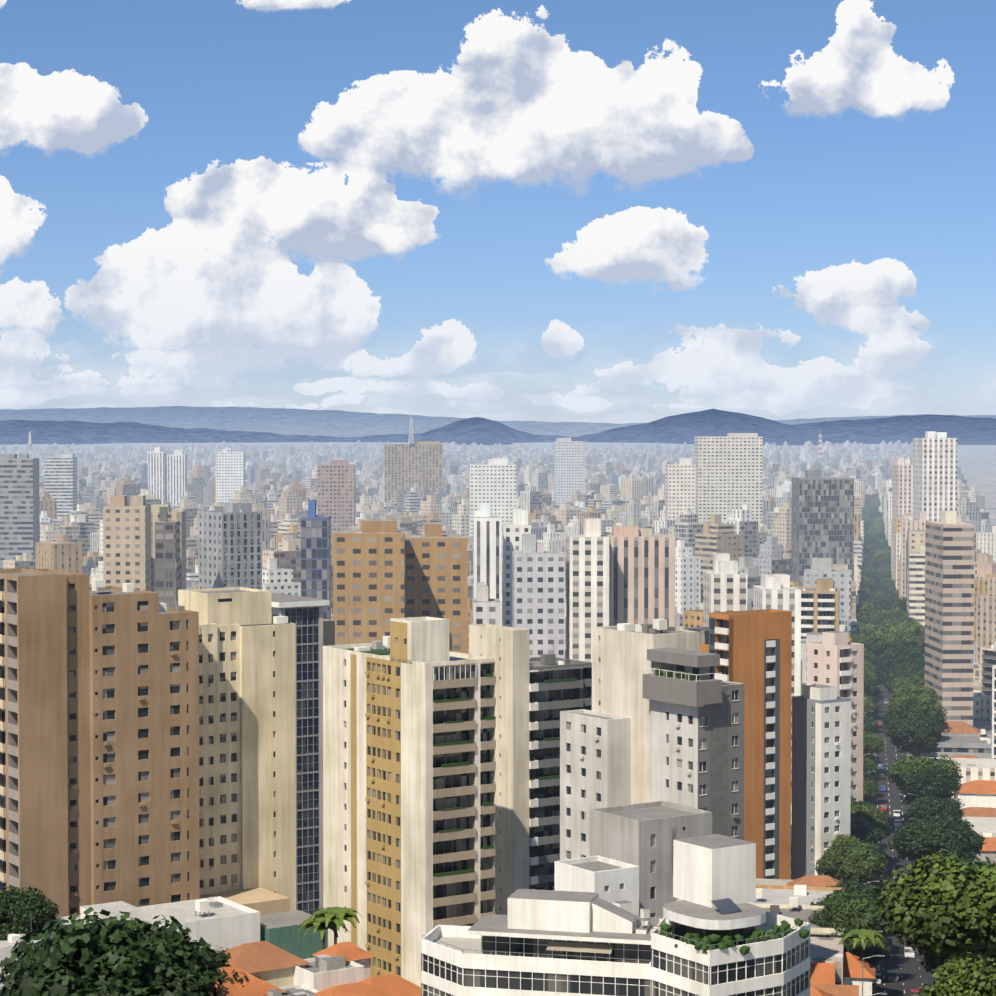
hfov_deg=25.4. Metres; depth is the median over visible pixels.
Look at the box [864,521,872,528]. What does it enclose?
avenue tree
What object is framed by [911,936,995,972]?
avenue tree
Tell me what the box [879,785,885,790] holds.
car
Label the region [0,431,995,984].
town blocks
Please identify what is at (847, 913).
avenue tree
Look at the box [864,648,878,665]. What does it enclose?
avenue tree
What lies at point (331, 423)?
mountain
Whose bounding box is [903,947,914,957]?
car
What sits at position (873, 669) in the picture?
avenue tree
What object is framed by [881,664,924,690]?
avenue tree
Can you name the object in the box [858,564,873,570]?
avenue tree
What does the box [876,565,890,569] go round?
avenue tree
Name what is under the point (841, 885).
avenue tree
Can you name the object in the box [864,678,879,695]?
avenue tree
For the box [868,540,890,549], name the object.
avenue tree
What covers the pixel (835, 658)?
pink tower
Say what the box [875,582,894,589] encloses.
avenue tree
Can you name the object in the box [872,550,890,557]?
avenue tree
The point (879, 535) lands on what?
avenue tree
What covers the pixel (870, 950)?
avenue tree
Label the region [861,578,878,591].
avenue tree
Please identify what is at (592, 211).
sky
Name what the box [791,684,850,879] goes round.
grey white tower
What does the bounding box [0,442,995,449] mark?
ground
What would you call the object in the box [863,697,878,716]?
avenue tree
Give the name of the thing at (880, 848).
avenue tree
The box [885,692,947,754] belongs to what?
avenue tree
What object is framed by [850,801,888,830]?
avenue tree
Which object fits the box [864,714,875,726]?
avenue tree
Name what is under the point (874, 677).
avenue tree
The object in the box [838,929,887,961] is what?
palm
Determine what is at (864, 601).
avenue tree
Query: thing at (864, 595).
avenue tree
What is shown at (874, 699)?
avenue tree
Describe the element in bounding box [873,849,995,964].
avenue tree
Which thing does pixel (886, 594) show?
avenue tree
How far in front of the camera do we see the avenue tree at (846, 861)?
420.11 m
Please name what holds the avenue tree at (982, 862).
on the ground at (978, 468)
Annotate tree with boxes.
[0,885,59,940]
[0,907,229,995]
[150,943,260,995]
[808,890,894,941]
[810,889,878,908]
[813,840,888,883]
[819,893,877,906]
[824,834,878,853]
[826,878,883,895]
[827,842,872,882]
[827,932,890,969]
[830,881,880,900]
[850,630,880,655]
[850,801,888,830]
[850,817,885,843]
[852,800,876,811]
[856,601,882,623]
[857,619,876,625]
[857,621,882,633]
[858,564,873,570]
[858,589,878,602]
[859,598,875,606]
[860,839,887,862]
[861,570,881,582]
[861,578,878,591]
[862,545,875,555]
[862,561,877,570]
[862,567,878,575]
[863,554,875,564]
[863,693,879,704]
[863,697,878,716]
[863,719,874,732]
[863,731,885,756]
[863,756,875,766]
[863,763,880,782]
[863,780,880,802]
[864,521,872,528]
[864,530,876,538]
[864,532,875,542]
[864,540,872,545]
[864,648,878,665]
[864,659,878,673]
[864,669,872,679]
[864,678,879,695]
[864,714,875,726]
[867,511,881,516]
[867,619,924,653]
[868,494,878,498]
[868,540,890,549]
[868,673,877,682]
[869,500,879,504]
[869,524,884,531]
[869,607,915,623]
[871,521,883,525]
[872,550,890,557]
[873,553,890,567]
[873,584,898,592]
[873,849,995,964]
[874,546,890,550]
[875,532,885,538]
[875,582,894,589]
[875,588,898,603]
[875,595,906,612]
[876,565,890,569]
[877,570,890,578]
[877,619,912,626]
[877,647,924,672]
[878,645,924,672]
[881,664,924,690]
[882,698,945,756]
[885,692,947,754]
[885,712,942,756]
[886,753,962,789]
[887,674,924,693]
[887,817,986,861]
[889,682,938,703]
[894,738,940,755]
[896,766,960,804]
[899,690,932,701]
[905,794,964,824]
[905,851,965,872]
[907,856,993,875]
[911,811,976,833]
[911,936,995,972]
[914,952,995,995]
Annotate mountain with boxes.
[0,406,995,436]
[0,409,995,445]
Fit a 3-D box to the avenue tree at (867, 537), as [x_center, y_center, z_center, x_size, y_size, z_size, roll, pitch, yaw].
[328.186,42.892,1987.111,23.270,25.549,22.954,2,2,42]
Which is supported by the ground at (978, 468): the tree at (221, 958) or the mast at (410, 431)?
the tree at (221, 958)
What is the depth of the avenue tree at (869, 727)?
663.39 m
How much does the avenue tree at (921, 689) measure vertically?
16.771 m
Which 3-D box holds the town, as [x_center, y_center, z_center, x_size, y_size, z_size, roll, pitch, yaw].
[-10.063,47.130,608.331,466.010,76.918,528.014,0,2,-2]
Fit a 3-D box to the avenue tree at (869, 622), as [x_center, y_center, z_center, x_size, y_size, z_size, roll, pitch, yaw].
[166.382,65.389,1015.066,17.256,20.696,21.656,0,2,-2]
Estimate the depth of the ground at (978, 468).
4987.12 m
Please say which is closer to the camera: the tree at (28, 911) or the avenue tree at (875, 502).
the tree at (28, 911)
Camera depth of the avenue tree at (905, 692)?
699.62 m
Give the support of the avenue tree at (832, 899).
on the ground at (978, 468)
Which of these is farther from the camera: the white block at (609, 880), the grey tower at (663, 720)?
the grey tower at (663, 720)
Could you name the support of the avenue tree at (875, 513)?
on the ground at (978, 468)
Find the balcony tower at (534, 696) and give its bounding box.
[469,624,591,914]
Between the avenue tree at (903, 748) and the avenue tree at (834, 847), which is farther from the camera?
the avenue tree at (903, 748)
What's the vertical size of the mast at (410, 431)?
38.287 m
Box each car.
[872,973,881,983]
[872,985,882,995]
[878,764,884,769]
[878,774,885,779]
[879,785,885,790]
[879,805,887,811]
[886,970,898,980]
[893,810,900,816]
[894,820,901,826]
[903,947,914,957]
[910,989,921,995]
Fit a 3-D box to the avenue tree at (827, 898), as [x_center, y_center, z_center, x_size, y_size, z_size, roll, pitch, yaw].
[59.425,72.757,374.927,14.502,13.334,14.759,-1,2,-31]
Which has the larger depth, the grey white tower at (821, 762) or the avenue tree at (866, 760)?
the avenue tree at (866, 760)
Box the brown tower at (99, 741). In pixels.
[0,559,199,917]
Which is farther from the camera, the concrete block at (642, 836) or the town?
the town
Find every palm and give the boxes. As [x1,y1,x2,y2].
[298,917,349,949]
[306,906,362,944]
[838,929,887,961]
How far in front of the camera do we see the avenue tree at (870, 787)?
535.93 m
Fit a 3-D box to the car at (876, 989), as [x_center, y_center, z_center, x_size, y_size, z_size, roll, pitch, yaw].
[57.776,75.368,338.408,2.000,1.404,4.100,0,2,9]
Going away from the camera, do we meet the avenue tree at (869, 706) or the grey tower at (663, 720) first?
the grey tower at (663, 720)
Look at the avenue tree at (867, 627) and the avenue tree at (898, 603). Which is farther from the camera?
the avenue tree at (898, 603)
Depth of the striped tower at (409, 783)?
308.67 m
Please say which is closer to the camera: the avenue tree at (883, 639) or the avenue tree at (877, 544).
the avenue tree at (883, 639)
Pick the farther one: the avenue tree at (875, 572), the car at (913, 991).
the avenue tree at (875, 572)
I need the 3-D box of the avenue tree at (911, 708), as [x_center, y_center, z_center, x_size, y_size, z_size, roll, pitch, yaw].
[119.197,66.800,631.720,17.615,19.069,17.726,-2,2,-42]
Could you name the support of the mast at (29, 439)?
on the town blocks at (560, 547)
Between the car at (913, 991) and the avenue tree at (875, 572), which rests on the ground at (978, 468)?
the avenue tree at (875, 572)
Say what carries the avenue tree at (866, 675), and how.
on the ground at (978, 468)
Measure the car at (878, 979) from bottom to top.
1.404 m
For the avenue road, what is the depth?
483.88 m
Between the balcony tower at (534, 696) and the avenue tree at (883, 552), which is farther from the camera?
the avenue tree at (883, 552)
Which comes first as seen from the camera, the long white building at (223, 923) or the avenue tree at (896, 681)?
the long white building at (223, 923)
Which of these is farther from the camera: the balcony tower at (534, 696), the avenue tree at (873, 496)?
the avenue tree at (873, 496)
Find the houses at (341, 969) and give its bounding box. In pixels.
[215,875,882,995]
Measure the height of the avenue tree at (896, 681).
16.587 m
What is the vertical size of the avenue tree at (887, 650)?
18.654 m
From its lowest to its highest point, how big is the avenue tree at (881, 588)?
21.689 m
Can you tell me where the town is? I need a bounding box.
[198,503,995,936]
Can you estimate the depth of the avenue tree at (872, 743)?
606.14 m
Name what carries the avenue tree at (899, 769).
on the ground at (978, 468)
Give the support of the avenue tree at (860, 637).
on the ground at (978, 468)
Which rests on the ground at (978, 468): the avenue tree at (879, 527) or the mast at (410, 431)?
the avenue tree at (879, 527)
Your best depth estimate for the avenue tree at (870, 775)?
554.65 m
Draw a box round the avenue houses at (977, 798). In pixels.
[791,721,995,863]
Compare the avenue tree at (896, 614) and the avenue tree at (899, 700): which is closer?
the avenue tree at (899, 700)
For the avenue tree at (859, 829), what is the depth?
457.48 m
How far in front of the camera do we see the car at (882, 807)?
546.67 m
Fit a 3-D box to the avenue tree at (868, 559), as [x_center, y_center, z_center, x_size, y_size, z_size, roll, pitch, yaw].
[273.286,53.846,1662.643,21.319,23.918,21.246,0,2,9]
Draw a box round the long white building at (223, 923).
[0,896,259,989]
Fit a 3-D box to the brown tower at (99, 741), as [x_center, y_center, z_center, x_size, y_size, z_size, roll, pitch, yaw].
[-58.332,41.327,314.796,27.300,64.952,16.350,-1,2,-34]
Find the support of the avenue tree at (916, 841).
on the ground at (978, 468)
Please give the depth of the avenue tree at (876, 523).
2319.28 m
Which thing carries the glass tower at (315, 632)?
on the ground at (978, 468)
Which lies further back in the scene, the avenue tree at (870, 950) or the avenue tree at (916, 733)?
the avenue tree at (916, 733)
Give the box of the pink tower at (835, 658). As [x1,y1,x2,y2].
[807,631,863,802]
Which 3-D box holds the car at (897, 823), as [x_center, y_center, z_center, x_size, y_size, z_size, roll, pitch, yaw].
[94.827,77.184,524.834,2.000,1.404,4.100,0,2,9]
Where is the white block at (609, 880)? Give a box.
[554,855,638,916]
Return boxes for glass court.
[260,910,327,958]
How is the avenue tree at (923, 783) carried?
on the ground at (978, 468)
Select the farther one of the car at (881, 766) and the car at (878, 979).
the car at (881, 766)
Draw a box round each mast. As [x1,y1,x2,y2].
[28,431,31,444]
[408,418,413,443]
[817,428,822,459]
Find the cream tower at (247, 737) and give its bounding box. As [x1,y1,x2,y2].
[178,587,295,914]
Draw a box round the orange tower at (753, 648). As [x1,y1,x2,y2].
[684,609,791,879]
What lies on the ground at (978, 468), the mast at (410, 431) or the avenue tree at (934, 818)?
the avenue tree at (934, 818)
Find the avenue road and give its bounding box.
[861,654,942,995]
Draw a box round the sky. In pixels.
[0,0,995,423]
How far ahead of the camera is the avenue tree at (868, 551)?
1800.81 m
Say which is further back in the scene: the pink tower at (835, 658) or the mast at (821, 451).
the mast at (821, 451)
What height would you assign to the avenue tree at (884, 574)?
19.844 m
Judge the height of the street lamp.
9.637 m
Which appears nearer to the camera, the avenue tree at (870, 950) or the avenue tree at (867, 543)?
the avenue tree at (870, 950)
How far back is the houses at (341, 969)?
268.20 m
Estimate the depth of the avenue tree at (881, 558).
1668.17 m
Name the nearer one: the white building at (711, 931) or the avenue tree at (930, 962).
the white building at (711, 931)
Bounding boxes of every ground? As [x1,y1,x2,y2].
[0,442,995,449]
[955,450,995,800]
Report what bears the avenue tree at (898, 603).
on the ground at (978, 468)
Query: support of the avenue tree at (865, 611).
on the ground at (978, 468)
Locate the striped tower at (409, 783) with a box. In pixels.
[323,616,495,986]
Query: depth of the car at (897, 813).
538.18 m
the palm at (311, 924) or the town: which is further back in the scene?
the town
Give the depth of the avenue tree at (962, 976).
255.86 m
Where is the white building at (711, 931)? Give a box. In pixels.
[421,834,809,995]
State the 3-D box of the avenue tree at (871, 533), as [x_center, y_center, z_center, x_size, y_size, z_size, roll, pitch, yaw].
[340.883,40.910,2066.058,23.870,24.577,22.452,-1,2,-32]
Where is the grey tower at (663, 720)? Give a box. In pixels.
[560,613,744,860]
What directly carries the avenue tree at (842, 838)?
on the ground at (978, 468)
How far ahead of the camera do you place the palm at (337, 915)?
283.56 m
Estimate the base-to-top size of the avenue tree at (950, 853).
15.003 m
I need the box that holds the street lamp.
[862,955,884,995]
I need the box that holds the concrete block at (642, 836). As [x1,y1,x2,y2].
[590,801,711,916]
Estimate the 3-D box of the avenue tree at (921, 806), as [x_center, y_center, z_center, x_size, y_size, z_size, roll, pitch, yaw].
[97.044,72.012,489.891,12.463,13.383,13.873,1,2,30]
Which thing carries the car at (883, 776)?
on the avenue road
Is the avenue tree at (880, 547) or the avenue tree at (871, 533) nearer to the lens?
the avenue tree at (880, 547)
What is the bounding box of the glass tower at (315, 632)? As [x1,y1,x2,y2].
[271,593,334,914]
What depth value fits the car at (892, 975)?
356.32 m
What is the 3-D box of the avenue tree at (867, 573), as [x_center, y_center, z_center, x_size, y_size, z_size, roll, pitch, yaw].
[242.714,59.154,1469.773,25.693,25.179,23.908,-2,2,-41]
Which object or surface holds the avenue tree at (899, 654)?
on the ground at (978, 468)
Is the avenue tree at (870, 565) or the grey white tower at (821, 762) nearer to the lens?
the grey white tower at (821, 762)
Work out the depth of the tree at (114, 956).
253.80 m
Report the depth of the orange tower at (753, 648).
433.24 m
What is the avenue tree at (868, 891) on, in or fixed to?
on the ground at (978, 468)
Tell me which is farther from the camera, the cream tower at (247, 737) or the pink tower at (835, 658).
the pink tower at (835, 658)
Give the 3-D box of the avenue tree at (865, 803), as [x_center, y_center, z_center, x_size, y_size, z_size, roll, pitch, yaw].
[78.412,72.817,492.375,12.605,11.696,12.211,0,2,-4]
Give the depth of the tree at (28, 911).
285.45 m
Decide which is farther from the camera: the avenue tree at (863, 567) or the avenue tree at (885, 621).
the avenue tree at (863, 567)

